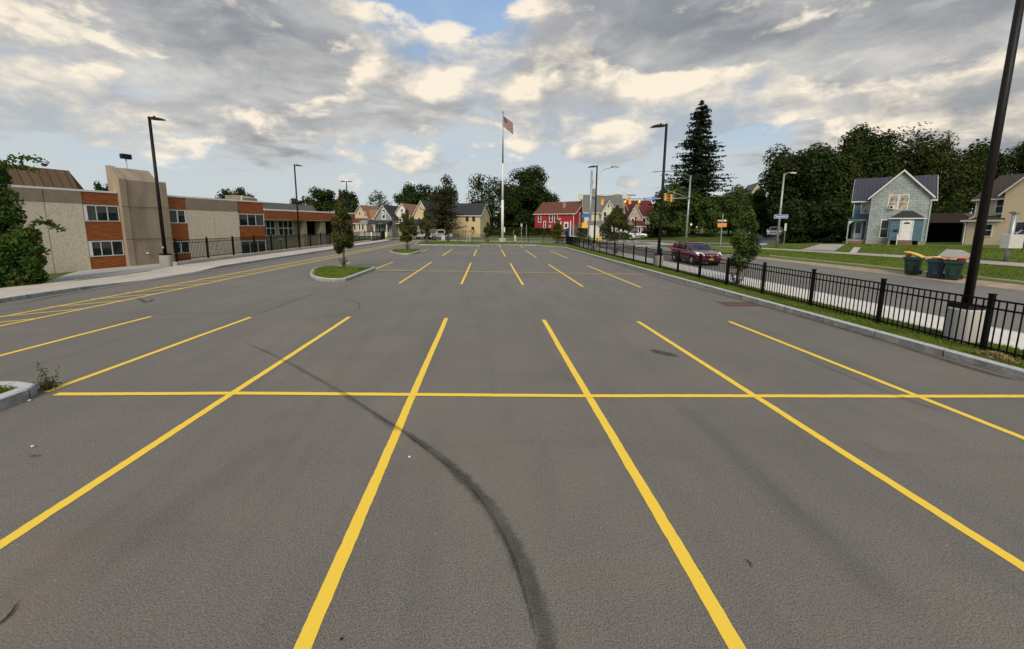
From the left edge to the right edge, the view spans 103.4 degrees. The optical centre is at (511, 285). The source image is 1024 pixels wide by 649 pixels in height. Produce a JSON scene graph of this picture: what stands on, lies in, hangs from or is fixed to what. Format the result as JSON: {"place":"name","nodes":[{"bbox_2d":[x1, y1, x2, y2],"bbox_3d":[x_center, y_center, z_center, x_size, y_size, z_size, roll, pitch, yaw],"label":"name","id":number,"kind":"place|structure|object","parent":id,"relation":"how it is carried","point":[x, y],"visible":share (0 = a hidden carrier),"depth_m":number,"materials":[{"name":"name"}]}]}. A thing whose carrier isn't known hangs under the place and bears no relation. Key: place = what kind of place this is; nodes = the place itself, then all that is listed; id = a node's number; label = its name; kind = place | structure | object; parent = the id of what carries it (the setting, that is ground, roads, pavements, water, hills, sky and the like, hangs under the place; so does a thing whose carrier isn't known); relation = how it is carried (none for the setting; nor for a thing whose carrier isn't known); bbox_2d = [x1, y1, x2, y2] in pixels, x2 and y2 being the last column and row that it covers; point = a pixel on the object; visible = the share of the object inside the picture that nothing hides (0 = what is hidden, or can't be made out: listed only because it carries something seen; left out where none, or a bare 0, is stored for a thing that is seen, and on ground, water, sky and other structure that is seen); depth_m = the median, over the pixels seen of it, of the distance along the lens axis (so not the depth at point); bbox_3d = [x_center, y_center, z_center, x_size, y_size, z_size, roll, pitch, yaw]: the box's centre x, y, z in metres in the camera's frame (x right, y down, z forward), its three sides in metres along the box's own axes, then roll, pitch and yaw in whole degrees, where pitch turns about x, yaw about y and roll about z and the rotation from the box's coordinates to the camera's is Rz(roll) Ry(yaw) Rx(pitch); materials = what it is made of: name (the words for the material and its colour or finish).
{"place":"outdoors","nodes":[
{"label":"outdoors","id":0,"kind":"place"},
{"bbox_2d":[0,239,387,296],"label":"sidewalk","id":1,"kind":"structure","parent":0,"point":[26,289],"depth_m":20.21,"materials":[{"name":"concrete"}]},
{"bbox_2d":[0,0,1023,227],"label":"sky","id":2,"kind":"structure","parent":0,"point":[378,95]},
{"bbox_2d":[47,226,1021,350],"bbox_3d":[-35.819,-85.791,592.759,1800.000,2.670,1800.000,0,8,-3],"label":"ground","id":3,"kind":"structure","parent":0,"point":[699,237],"depth_m":77.72,"materials":[{"name":"green plant"}]},
{"bbox_2d":[0,277,94,287],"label":"grass","id":4,"kind":"structure","parent":3,"relation":"on","point":[54,282],"depth_m":18.11,"materials":[{"name":"green plant"}]},
{"bbox_2d":[0,153,66,287],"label":"leafy tree","id":5,"kind":"object","parent":4,"relation":"on","point":[23,261],"visible":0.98,"depth_m":16.47,"materials":[{"name":"green plant"}]},
{"bbox_2d":[42,265,165,283],"bbox_3d":[-25.052,-0.882,25.972,4.349,1.163,22.146,-7,11,-42],"label":"apron","id":6,"kind":"object","parent":3,"relation":"on","point":[93,273],"visible":0.99,"depth_m":21.91,"materials":[{"name":"concrete"}]},
{"bbox_2d":[147,116,172,267],"bbox_3d":[-19.959,-5.133,23.091,1.250,8.670,0.600,3,9,14],"label":"lamp pole","id":7,"kind":"object","parent":6,"relation":"on","point":[165,259],"visible":0.88,"depth_m":23.21,"materials":[{"name":"metal"}]},
{"bbox_2d":[4,153,355,273],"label":"school building","id":8,"kind":"structure","parent":3,"relation":"on","point":[117,224],"depth_m":34.41,"materials":[{"name":"beige concrete"}]},
{"bbox_2d":[82,204,120,221],"bbox_3d":[-32.954,-5.791,32.470,0.100,1.295,2.271,3,9,17],"label":"window","id":9,"kind":"structure","parent":8,"relation":"in","point":[107,213],"depth_m":32.52,"materials":[{"name":"glass"}]},
{"bbox_2d":[87,240,124,256],"bbox_3d":[-32.979,-3.016,32.882,0.100,1.251,2.271,3,9,17],"label":"window","id":10,"kind":"structure","parent":8,"relation":"in","point":[111,247],"depth_m":32.93,"materials":[{"name":"glass"}]},
{"bbox_2d":[169,209,186,222],"bbox_3d":[-31.297,-6.441,37.782,0.100,1.251,1.633,3,9,17],"label":"window","id":11,"kind":"structure","parent":8,"relation":"in","point":[176,216],"depth_m":37.75,"materials":[{"name":"glass"}]},
{"bbox_2d":[238,213,264,225],"bbox_3d":[-29.024,-7.294,45.047,0.100,1.338,3.127,3,9,17],"label":"window","id":12,"kind":"structure","parent":8,"relation":"in","point":[244,219],"depth_m":45.01,"materials":[{"name":"glass"}]},
{"bbox_2d":[241,240,266,253],"bbox_3d":[-29.050,-4.332,45.487,0.100,1.469,3.127,3,9,17],"label":"window","id":13,"kind":"structure","parent":8,"relation":"in","point":[246,247],"depth_m":45.24,"materials":[{"name":"glass"}]},
{"bbox_2d":[264,220,275,235],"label":"window","id":14,"kind":"structure","parent":8,"relation":"in","point":[269,226],"depth_m":48.70,"materials":[{"name":"metal"}]},
{"bbox_2d":[277,220,293,235],"bbox_3d":[-28.501,-7.241,50.873,0.110,1.918,2.255,3,9,17],"label":"window","id":15,"kind":"structure","parent":8,"relation":"in","point":[284,227],"depth_m":50.84,"materials":[{"name":"metal"}]},
{"bbox_2d":[0,239,390,302],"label":"kerb","id":16,"kind":"structure","parent":3,"relation":"on","point":[30,295],"depth_m":16.57,"materials":[{"name":"concrete"}]},
{"bbox_2d":[215,187,254,198],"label":"broadleaf tree","id":17,"kind":"object","parent":3,"relation":"on","point":[240,191],"visible":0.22,"depth_m":101.53,"materials":[{"name":"green plant"}]},
{"bbox_2d":[172,240,371,265],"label":"retaining wall","id":18,"kind":"structure","parent":3,"relation":"on","point":[223,257],"depth_m":30.03,"materials":[{"name":"concrete"}]},
{"bbox_2d":[173,230,370,261],"bbox_3d":[-20.445,-4.700,41.670,0.312,1.450,36.409,0,8,-2],"label":"picket fence","id":19,"kind":"object","parent":18,"relation":"on","point":[254,243],"visible":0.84,"depth_m":31.61,"materials":[{"name":"black metal"}]},
{"bbox_2d":[294,164,300,246],"bbox_3d":[-24.036,-8.783,45.833,1.150,9.647,0.400,3,9,14],"label":"lamp pole","id":20,"kind":"object","parent":3,"relation":"on","point":[296,199],"visible":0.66,"depth_m":45.73,"materials":[{"name":"brown metal"}]},
{"bbox_2d":[301,186,336,211],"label":"broadleaf tree","id":21,"kind":"object","parent":3,"relation":"on","point":[324,201],"visible":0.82,"depth_m":116.52,"materials":[{"name":"green plant"}]},
{"bbox_2d":[337,190,359,212],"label":"broadleaf tree","id":22,"kind":"object","parent":3,"relation":"on","point":[353,202],"visible":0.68,"depth_m":115.62,"materials":[{"name":"green plant"}]},
{"bbox_2d":[353,205,379,232],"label":"cream house","id":23,"kind":"structure","parent":3,"relation":"on","point":[363,212],"depth_m":94.76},
{"bbox_2d":[362,190,392,206],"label":"broadleaf tree","id":24,"kind":"object","parent":3,"relation":"on","point":[379,197],"visible":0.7,"depth_m":146.75,"materials":[{"name":"green plant"}]},
{"bbox_2d":[358,205,398,236],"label":"grey house","id":25,"kind":"structure","parent":3,"relation":"on","point":[385,214],"depth_m":89.06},
{"bbox_2d":[395,203,417,235],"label":"ochre house","id":26,"kind":"structure","parent":3,"relation":"on","point":[402,207],"depth_m":91.11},
{"bbox_2d":[392,181,432,204],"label":"broadleaf tree","id":27,"kind":"object","parent":3,"relation":"on","point":[410,194],"visible":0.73,"depth_m":145.22,"materials":[{"name":"green plant"}]},
{"bbox_2d":[420,189,465,229],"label":"broadleaf tree","id":28,"kind":"object","parent":3,"relation":"on","point":[442,215],"visible":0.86,"depth_m":80.36,"materials":[{"name":"green plant"}]},
{"bbox_2d":[428,173,459,204],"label":"broadleaf tree","id":29,"kind":"object","parent":3,"relation":"on","point":[453,192],"visible":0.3,"depth_m":144.46,"materials":[{"name":"green plant"}]},
{"bbox_2d":[405,200,490,236],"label":"yellow house","id":30,"kind":"structure","parent":3,"relation":"on","point":[474,218],"depth_m":88.28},
{"bbox_2d":[417,240,554,244],"bbox_3d":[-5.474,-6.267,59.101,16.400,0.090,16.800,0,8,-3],"label":"verge","id":31,"kind":"structure","parent":3,"relation":"on","point":[442,242],"depth_m":56.97,"materials":[{"name":"green plant"}]},
{"bbox_2d":[418,209,434,243],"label":"young tree","id":32,"kind":"object","parent":31,"relation":"on","point":[426,227],"visible":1,"depth_m":51.74,"materials":[{"name":"green plant"}]},
{"bbox_2d":[432,233,566,243],"bbox_3d":[-1.980,-7.291,62.596,22.909,1.310,3.538,4,9,25],"label":"picket fence","id":33,"kind":"object","parent":31,"relation":"on","point":[548,236],"visible":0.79,"depth_m":62.95,"materials":[{"name":"black metal"}]},
{"bbox_2d":[498,111,505,241],"bbox_3d":[-1.414,-16.298,61.498,1.240,19.500,1.240,0,8,-3],"label":"flagpole","id":34,"kind":"object","parent":31,"relation":"on","point":[502,239],"visible":0.93,"depth_m":61.74,"materials":[{"name":"metal"}]},
{"bbox_2d":[465,172,514,227],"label":"broadleaf tree","id":35,"kind":"object","parent":3,"relation":"on","point":[493,208],"visible":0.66,"depth_m":101.59,"materials":[{"name":"green plant"}]},
{"bbox_2d":[0,240,1023,648],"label":"parking lot","id":36,"kind":"structure","parent":3,"relation":"on","point":[666,484],"depth_m":4.36,"materials":[{"name":"grey asphalt"}]},
{"bbox_2d":[0,381,37,409],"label":"kerb","id":37,"kind":"structure","parent":36,"relation":"on","point":[20,392],"depth_m":5.89,"materials":[{"name":"concrete"}]},
{"bbox_2d":[33,362,62,391],"bbox_3d":[-7.236,1.425,6.275,0.337,0.441,0.399,-4,9,-26],"label":"weed","id":38,"kind":"object","parent":36,"relation":"on","point":[45,385],"visible":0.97,"depth_m":6.30,"materials":[{"name":"green plant"}]},
{"bbox_2d":[310,266,375,281],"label":"kerb","id":39,"kind":"structure","parent":36,"relation":"on","point":[350,277],"depth_m":19.04,"materials":[{"name":"concrete"}]},
{"bbox_2d":[415,240,1023,379],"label":"kerb","id":40,"kind":"structure","parent":36,"relation":"on","point":[1001,368],"depth_m":10.21,"materials":[{"name":"concrete"}]},
{"label":"island grass","id":41,"kind":"structure","parent":36,"relation":"on","visible":0},
{"bbox_2d":[310,265,372,277],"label":"grass","id":42,"kind":"structure","parent":41,"relation":"on","point":[334,274],"depth_m":21.11,"materials":[{"name":"green plant"}]},
{"bbox_2d":[329,189,355,267],"bbox_3d":[-9.598,-3.200,22.926,1.322,4.497,1.350,-1,9,-8],"label":"young tree","id":43,"kind":"object","parent":41,"relation":"on","point":[343,223],"visible":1,"depth_m":22.65,"materials":[{"name":"green plant"}]},
{"label":"island grass","id":44,"kind":"structure","parent":36,"relation":"on","visible":0},
{"bbox_2d":[398,209,419,248],"bbox_3d":[-10.103,-5.489,39.577,2.076,4.128,1.723,-3,9,-23],"label":"young tree","id":45,"kind":"object","parent":44,"relation":"on","point":[406,228],"visible":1,"depth_m":39.32,"materials":[{"name":"green plant"}]},
{"bbox_2d":[494,196,531,233],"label":"broadleaf tree","id":46,"kind":"object","parent":3,"relation":"on","point":[515,211],"visible":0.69,"depth_m":106.22,"materials":[{"name":"green plant"}]},
{"bbox_2d":[490,227,553,235],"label":"hedge","id":47,"kind":"object","parent":3,"relation":"on","point":[498,229],"visible":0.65,"depth_m":96.27,"materials":[{"name":"green plant"}]},
{"bbox_2d":[513,211,534,233],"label":"thicket","id":48,"kind":"object","parent":3,"relation":"on","point":[529,217],"visible":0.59,"depth_m":106.34,"materials":[{"name":"green plant"}]},
{"bbox_2d":[497,164,551,226],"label":"broadleaf tree","id":49,"kind":"object","parent":3,"relation":"on","point":[528,190],"visible":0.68,"depth_m":107.06,"materials":[{"name":"green plant"}]},
{"bbox_2d":[533,201,582,236],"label":"red house","id":50,"kind":"structure","parent":3,"relation":"on","point":[547,214],"depth_m":93.64,"materials":[{"name":"red wood"}]},
{"bbox_2d":[579,189,632,237],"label":"pale green house","id":51,"kind":"structure","parent":3,"relation":"on","point":[603,211],"depth_m":89.11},
{"bbox_2d":[624,200,653,237],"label":"maroon roof house","id":52,"kind":"structure","parent":3,"relation":"on","point":[633,210],"depth_m":89.02,"materials":[{"name":"beige"}]},
{"bbox_2d":[623,171,691,240],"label":"signal mast","id":53,"kind":"object","parent":3,"relation":"on","point":[670,198],"visible":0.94,"depth_m":69.86,"materials":[{"name":"metal"}]},
{"bbox_2d":[646,181,706,235],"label":"broadleaf tree","id":54,"kind":"object","parent":3,"relation":"on","point":[674,214],"visible":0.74,"depth_m":81.05,"materials":[{"name":"green plant"}]},
{"bbox_2d":[640,99,736,233],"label":"spruce tree","id":55,"kind":"object","parent":3,"relation":"on","point":[702,168],"visible":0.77,"depth_m":84.05,"materials":[{"name":"green plant"}]},
{"bbox_2d":[689,196,728,236],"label":"broadleaf tree","id":56,"kind":"object","parent":3,"relation":"on","point":[706,221],"visible":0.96,"depth_m":77.96,"materials":[{"name":"green plant"}]},
{"bbox_2d":[714,184,754,233],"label":"broadleaf tree","id":57,"kind":"object","parent":3,"relation":"on","point":[734,196],"visible":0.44,"depth_m":81.40,"materials":[{"name":"green plant"}]},
{"bbox_2d":[721,198,760,234],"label":"broadleaf tree","id":58,"kind":"object","parent":3,"relation":"on","point":[730,214],"visible":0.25,"depth_m":76.86,"materials":[{"name":"green plant"}]},
{"bbox_2d":[753,202,773,236],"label":"broadleaf tree","id":59,"kind":"object","parent":3,"relation":"on","point":[762,214],"visible":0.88,"depth_m":72.62,"materials":[{"name":"green plant"}]},
{"bbox_2d":[753,188,777,236],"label":"broadleaf tree","id":60,"kind":"object","parent":3,"relation":"on","point":[759,196],"visible":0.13,"depth_m":77.20,"materials":[{"name":"green plant"}]},
{"bbox_2d":[531,243,1023,368],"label":"verge","id":61,"kind":"structure","parent":3,"relation":"on","point":[561,245],"depth_m":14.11,"materials":[{"name":"green plant"}]},
{"bbox_2d":[550,218,563,243],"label":"young tree","id":62,"kind":"object","parent":61,"relation":"on","point":[557,230],"visible":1,"depth_m":56.65,"materials":[{"name":"green plant"}]},
{"bbox_2d":[588,165,597,249],"bbox_3d":[8.473,-8.031,42.564,1.250,8.975,0.600,0,8,-3],"label":"lamp pole","id":63,"kind":"object","parent":61,"relation":"on","point":[596,166],"visible":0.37,"depth_m":42.40,"materials":[{"name":"metal"}]},
{"bbox_2d":[650,123,667,265],"bbox_3d":[9.023,-5.418,25.160,1.250,8.927,0.600,0,8,-3],"label":"lamp pole","id":64,"kind":"object","parent":61,"relation":"on","point":[662,189],"visible":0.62,"depth_m":25.06,"materials":[{"name":"metal"}]},
{"bbox_2d":[729,191,762,283],"bbox_3d":[10.012,-1.953,17.262,1.271,4.070,1.696,4,9,25],"label":"young tree","id":65,"kind":"object","parent":61,"relation":"on","point":[742,242],"visible":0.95,"depth_m":17.09,"materials":[{"name":"green plant"}]},
{"bbox_2d":[566,235,1023,359],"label":"picket fence","id":66,"kind":"object","parent":61,"relation":"on","point":[989,307],"visible":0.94,"depth_m":11.59,"materials":[{"name":"black metal"}]},
{"bbox_2d":[943,0,1023,343],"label":"lamp pole","id":67,"kind":"object","parent":61,"relation":"on","point":[988,183],"visible":0.67,"depth_m":8.63,"materials":[{"name":"metal"}]},
{"bbox_2d":[966,348,1023,364],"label":"dry grass clump","id":68,"kind":"object","parent":61,"relation":"on","point":[994,354],"visible":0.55,"depth_m":7.82,"materials":[{"name":"plant"}]},
{"bbox_2d":[779,197,830,242],"bbox_3d":[43.119,-9.367,59.406,6.417,7.277,5.893,7,11,38],"label":"broadleaf tree","id":69,"kind":"object","parent":3,"relation":"on","point":[798,221],"visible":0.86,"depth_m":58.96,"materials":[{"name":"green plant"}]},
{"bbox_2d":[587,244,1023,333],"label":"kerb","id":70,"kind":"structure","parent":3,"relation":"on","point":[860,300],"depth_m":13.73,"materials":[{"name":"concrete"}]},
{"bbox_2d":[758,142,853,237],"bbox_3d":[46.146,-14.785,64.727,13.296,16.542,11.888,-4,9,-26],"label":"broadleaf tree","id":71,"kind":"object","parent":3,"relation":"on","point":[818,171],"visible":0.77,"depth_m":62.38,"materials":[{"name":"green plant"}]},
{"bbox_2d":[809,199,853,242],"bbox_3d":[46.606,-8.911,57.675,7.161,6.666,7.342,0,8,-3],"label":"broadleaf tree","id":72,"kind":"object","parent":3,"relation":"on","point":[838,215],"visible":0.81,"depth_m":56.52,"materials":[{"name":"green plant"}]},
{"bbox_2d":[807,130,866,237],"bbox_3d":[52.430,-15.787,66.195,10.363,18.081,9.001,0,8,-3],"label":"broadleaf tree","id":73,"kind":"object","parent":3,"relation":"on","point":[851,144],"visible":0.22,"depth_m":63.32,"materials":[{"name":"green plant"}]},
{"bbox_2d":[839,122,903,211],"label":"broadleaf tree","id":74,"kind":"object","parent":3,"relation":"on","point":[875,154],"visible":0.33,"depth_m":67.78,"materials":[{"name":"green plant"}]},
{"bbox_2d":[757,242,1023,262],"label":"yard","id":75,"kind":"structure","parent":3,"relation":"on","point":[951,244],"depth_m":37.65,"materials":[{"name":"green plant"}]},
{"bbox_2d":[774,172,796,247],"bbox_3d":[29.221,-7.959,43.447,1.637,8.161,0.436,3,9,17],"label":"street light","id":76,"kind":"object","parent":75,"relation":"on","point":[779,216],"visible":1,"depth_m":43.52,"materials":[{"name":"metal"}]},
{"bbox_2d":[846,169,937,244],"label":"blue house","id":77,"kind":"structure","parent":75,"relation":"on","point":[896,209],"depth_m":43.33,"materials":[{"name":"green"}]},
{"bbox_2d":[853,221,862,238],"bbox_3d":[40.198,-6.412,46.917,0.750,2.000,0.062,8,11,40],"label":"side door","id":78,"kind":"structure","parent":77,"relation":"in","point":[858,226],"depth_m":46.89,"materials":[{"name":"grey glass"}]},
{"bbox_2d":[879,219,889,237],"bbox_3d":[40.438,-6.163,43.867,0.740,2.027,0.080,8,11,40],"label":"window","id":79,"kind":"structure","parent":77,"relation":"in","point":[885,223],"depth_m":43.86,"materials":[{"name":"grey glass"}]},
{"bbox_2d":[887,195,898,209],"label":"window","id":80,"kind":"structure","parent":77,"relation":"in","point":[893,199],"depth_m":43.18,"materials":[{"name":"white glass"}]},
{"bbox_2d":[897,194,909,209],"bbox_3d":[41.376,-8.807,42.686,0.800,1.581,0.080,8,11,40],"label":"window","id":81,"kind":"structure","parent":77,"relation":"in","point":[903,202],"depth_m":42.68,"materials":[{"name":"white glass"}]},
{"bbox_2d":[899,221,912,239],"bbox_3d":[41.013,-5.713,42.055,0.840,2.020,0.100,8,11,40],"label":"front door","id":82,"kind":"structure","parent":77,"relation":"in","point":[906,226],"depth_m":42.05,"materials":[{"name":"white wood"}]},
{"bbox_2d":[926,213,975,241],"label":"garage","id":83,"kind":"structure","parent":75,"relation":"on","point":[945,227],"depth_m":53.65,"materials":[{"name":"brown"}]},
{"bbox_2d":[960,173,1023,244],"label":"beige house","id":84,"kind":"structure","parent":75,"relation":"on","point":[1007,196],"depth_m":39.70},
{"bbox_2d":[999,212,1023,261],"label":"signal post","id":85,"kind":"object","parent":75,"relation":"on","point":[1010,240],"visible":0.92,"depth_m":23.81,"materials":[{"name":"metal"}]},
{"bbox_2d":[770,255,1023,282],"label":"kerb","id":86,"kind":"structure","parent":3,"relation":"on","point":[897,268],"depth_m":25.40,"materials":[{"name":"concrete"}]},
{"bbox_2d":[886,121,960,175],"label":"broadleaf tree","id":87,"kind":"object","parent":3,"relation":"on","point":[903,153],"visible":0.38,"depth_m":71.93,"materials":[{"name":"green plant"}]},
{"bbox_2d":[908,132,987,212],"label":"broadleaf tree","id":88,"kind":"object","parent":3,"relation":"on","point":[944,162],"visible":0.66,"depth_m":66.87,"materials":[{"name":"green plant"}]},
{"bbox_2d":[931,202,969,212],"bbox_3d":[65.756,-9.177,61.353,8.415,6.756,4.078,0,8,-3],"label":"thicket","id":89,"kind":"object","parent":3,"relation":"on","point":[958,207],"visible":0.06,"depth_m":60.55,"materials":[{"name":"green plant"}]},
{"bbox_2d":[941,137,1020,213],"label":"broadleaf tree","id":90,"kind":"object","parent":3,"relation":"on","point":[1005,160],"visible":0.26,"depth_m":70.72,"materials":[{"name":"green plant"}]},
{"bbox_2d":[1000,139,1023,173],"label":"broadleaf tree","id":91,"kind":"object","parent":3,"relation":"on","point":[1018,168],"visible":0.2,"depth_m":74.73,"materials":[{"name":"green plant"}]},
{"bbox_2d":[356,237,1023,332],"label":"street","id":92,"kind":"structure","parent":0,"point":[1003,294],"depth_m":18.80,"materials":[{"name":"grey asphalt"}]},
{"bbox_2d":[582,166,635,240],"bbox_3d":[14.631,-12.411,62.094,8.450,11.772,2.048,-2,9,-14],"label":"signal mast","id":93,"kind":"object","parent":92,"relation":"on","point":[591,227],"visible":0.99,"depth_m":61.34,"materials":[{"name":"metal"}]},
{"bbox_2d":[670,241,720,264],"bbox_3d":[13.243,-2.343,29.197,2.180,1.623,4.419,0,8,-3],"label":"hatchback car","id":94,"kind":"object","parent":92,"relation":"on","point":[692,248],"visible":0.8,"depth_m":28.43,"materials":[{"name":"red paint"}]},
{"bbox_2d":[726,254,1023,290],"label":"dirt verge","id":95,"kind":"structure","parent":92,"relation":"on","point":[1010,286],"depth_m":22.76,"materials":[{"name":"brown soil"}]},
{"bbox_2d":[903,251,925,274],"bbox_3d":[22.391,-1.241,22.507,0.883,1.277,0.769,-5,10,-33],"label":"wheelie bin","id":96,"kind":"object","parent":95,"relation":"on","point":[913,261],"visible":1,"depth_m":22.32,"materials":[{"name":"green plastic"}]},
{"bbox_2d":[926,256,948,277],"bbox_3d":[22.273,-0.956,21.176,0.883,1.139,0.805,-6,11,-39],"label":"wheelie bin","id":97,"kind":"object","parent":95,"relation":"on","point":[936,266],"visible":0.88,"depth_m":20.97,"materials":[{"name":"blue plastic"}]},
{"bbox_2d":[943,257,967,279],"bbox_3d":[22.418,-0.860,20.467,0.883,1.141,0.803,-6,11,-39],"label":"wheelie bin","id":98,"kind":"object","parent":95,"relation":"on","point":[953,269],"visible":0.99,"depth_m":20.24,"materials":[{"name":"green plastic"}]},
{"bbox_2d":[578,243,1023,349],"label":"sidewalk","id":99,"kind":"structure","parent":0,"point":[1005,336],"depth_m":12.75,"materials":[{"name":"concrete"}]},
{"bbox_2d":[599,205,633,251],"bbox_3d":[9.414,-5.013,36.430,3.178,4.486,2.858,6,10,31],"label":"young tree","id":100,"kind":"object","parent":99,"relation":"on","point":[616,217],"visible":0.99,"depth_m":35.92,"materials":[{"name":"green plant"}]},
{"bbox_2d":[800,244,844,250],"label":"driveway","id":101,"kind":"structure","parent":0,"point":[830,247],"depth_m":41.28,"materials":[{"name":"concrete"}]},
{"bbox_2d":[668,246,1023,283],"bbox_3d":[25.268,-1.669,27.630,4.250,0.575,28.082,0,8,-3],"label":"grass","id":102,"kind":"structure","parent":0,"point":[863,259],"depth_m":27.84,"materials":[{"name":"green plant"}]},
{"bbox_2d":[717,246,1023,266],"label":"sidewalk","id":103,"kind":"structure","parent":0,"point":[990,262],"depth_m":29.95,"materials":[{"name":"concrete"}]},
{"bbox_2d":[938,249,969,257],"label":"driveway","id":104,"kind":"structure","parent":0,"point":[952,253],"depth_m":29.08,"materials":[{"name":"concrete"}]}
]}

